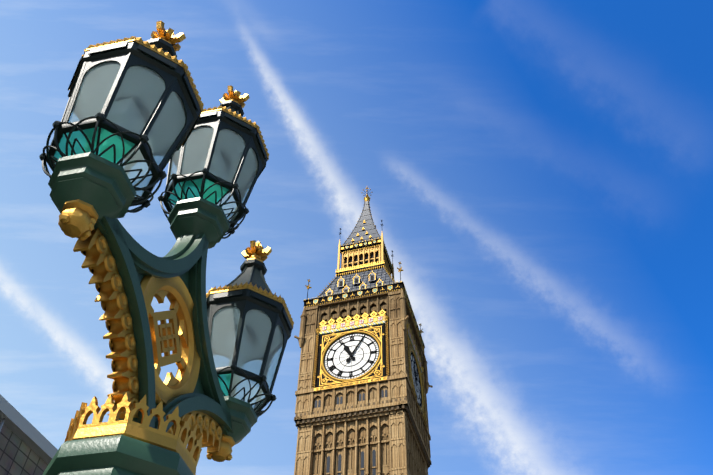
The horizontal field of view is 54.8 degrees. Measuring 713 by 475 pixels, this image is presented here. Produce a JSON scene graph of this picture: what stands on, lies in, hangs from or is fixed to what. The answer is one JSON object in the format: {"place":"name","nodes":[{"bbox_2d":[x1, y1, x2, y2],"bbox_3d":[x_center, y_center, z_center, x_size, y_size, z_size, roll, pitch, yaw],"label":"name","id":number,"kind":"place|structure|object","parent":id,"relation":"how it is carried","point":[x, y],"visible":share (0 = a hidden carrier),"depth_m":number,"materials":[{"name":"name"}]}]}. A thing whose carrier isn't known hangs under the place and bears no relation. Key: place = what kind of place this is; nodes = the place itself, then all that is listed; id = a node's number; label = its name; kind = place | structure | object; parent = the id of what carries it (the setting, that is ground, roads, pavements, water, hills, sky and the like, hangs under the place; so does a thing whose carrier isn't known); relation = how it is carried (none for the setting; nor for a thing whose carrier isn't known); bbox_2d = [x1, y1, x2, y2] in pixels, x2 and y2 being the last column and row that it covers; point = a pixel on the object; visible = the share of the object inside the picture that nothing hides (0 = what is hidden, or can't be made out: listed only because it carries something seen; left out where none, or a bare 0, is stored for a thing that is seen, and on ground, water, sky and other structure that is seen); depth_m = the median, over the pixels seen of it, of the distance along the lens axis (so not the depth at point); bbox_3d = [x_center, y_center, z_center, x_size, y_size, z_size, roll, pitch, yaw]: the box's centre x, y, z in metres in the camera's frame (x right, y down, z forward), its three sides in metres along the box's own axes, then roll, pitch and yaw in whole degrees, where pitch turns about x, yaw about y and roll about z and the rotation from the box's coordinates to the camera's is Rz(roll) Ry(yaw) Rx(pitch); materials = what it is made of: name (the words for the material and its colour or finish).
{"place":"outdoors","nodes":[
{"label":"outdoors","id":0,"kind":"place"},
{"bbox_2d":[322,221,386,324],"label":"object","id":1,"kind":"object","parent":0,"point":[356,264],"visible":0.19,"depth_m":98.62,"materials":[{"name":"gold metal"}]},
{"bbox_2d":[0,0,712,474],"label":"sky","id":2,"kind":"structure","parent":0,"point":[538,173],"materials":[{"name":"blue"}]},
{"bbox_2d":[294,191,432,474],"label":"tower","id":3,"kind":"structure","parent":0,"point":[389,437],"depth_m":77.97,"materials":[{"name":"brown stone"}]},
{"bbox_2d":[315,390,386,474],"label":"windows","id":4,"kind":"structure","parent":3,"relation":"attached to","point":[362,453],"depth_m":72.50,"materials":[{"name":"black glass"}]},
{"bbox_2d":[317,201,393,297],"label":"tower roof","id":5,"kind":"structure","parent":3,"relation":"attached to","point":[371,230],"depth_m":95.78,"materials":[{"name":"grey tile"}]},
{"bbox_2d":[320,232,393,331],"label":"gold tower","id":6,"kind":"structure","parent":3,"relation":"attached to","point":[364,252],"depth_m":99.57,"materials":[{"name":"gold metal"}]},
{"bbox_2d":[295,314,429,467],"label":"decorative frieze","id":7,"kind":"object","parent":3,"relation":"attached to","point":[360,413],"visible":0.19,"depth_m":76.12,"materials":[{"name":"brown stone"}]},
{"bbox_2d":[304,237,424,345],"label":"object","id":8,"kind":"object","parent":3,"relation":"attached to","point":[371,287],"visible":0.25,"depth_m":90.40,"materials":[{"name":"black metal"}]},
{"bbox_2d":[304,187,426,427],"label":"gilded ornament","id":9,"kind":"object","parent":3,"relation":"attached to","point":[367,198],"visible":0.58,"depth_m":85.27,"materials":[{"name":"gold metal"}]},
{"bbox_2d":[325,334,420,402],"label":"clock face","id":10,"kind":"object","parent":3,"relation":"attached to","point":[362,345],"depth_m":81.83},
{"bbox_2d":[314,241,422,371],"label":"trim","id":11,"kind":"structure","parent":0,"point":[345,295],"depth_m":86.21,"materials":[{"name":"gold metal"}]},
{"bbox_3d":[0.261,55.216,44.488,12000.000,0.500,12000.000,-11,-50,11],"label":"ground","id":12,"kind":"structure","parent":0,"visible":0},
{"bbox_2d":[0,418,4,430],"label":"scaffold tubes","id":13,"kind":"object","parent":12,"relation":"on","point":[2,422],"depth_m":13.96,"materials":[{"name":"grey metal"}]},
{"bbox_2d":[0,394,57,464],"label":"roof edge","id":14,"kind":"object","parent":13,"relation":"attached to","point":[27,432],"depth_m":14.52,"materials":[{"name":"grey"}]},
{"bbox_2d":[0,420,47,474],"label":"facade","id":15,"kind":"structure","parent":12,"relation":"on","point":[18,456],"depth_m":14.36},
{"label":"pavement","id":16,"kind":"structure","parent":0,"visible":0},
{"bbox_2d":[43,152,257,474],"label":"green lamp","id":17,"kind":"object","parent":16,"relation":"on","point":[199,226],"visible":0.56,"depth_m":3.25,"materials":[{"name":"metal"}]},
{"bbox_2d":[53,127,230,395],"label":"lantern glass panels","id":18,"kind":"object","parent":17,"relation":"on","point":[116,140],"visible":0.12,"depth_m":3.19,"materials":[{"name":"green glass"}]},
{"bbox_2d":[39,38,291,416],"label":"frames","id":19,"kind":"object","parent":17,"relation":"on","point":[128,55],"visible":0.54,"depth_m":4.27,"materials":[{"name":"black metal"}]},
{"bbox_2d":[55,62,282,408],"bbox_3d":[-1.006,-0.077,4.361,0.582,1.475,2.430,-9,-49,9],"label":"glass","id":20,"kind":"object","parent":19,"relation":"attached to","point":[245,364],"visible":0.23,"depth_m":4.42,"materials":[{"name":"grey glass"}]},
{"bbox_2d":[75,62,282,383],"bbox_3d":[-1.004,-0.147,4.441,0.545,1.238,2.393,-9,-49,9],"label":"lamp","id":21,"kind":"object","parent":19,"relation":"attached to","point":[158,143],"depth_m":4.58,"materials":[{"name":"white"}]},
{"bbox_2d":[58,21,293,474],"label":"gold ornaments","id":22,"kind":"object","parent":17,"relation":"on","point":[195,431],"visible":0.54,"depth_m":3.20}
]}

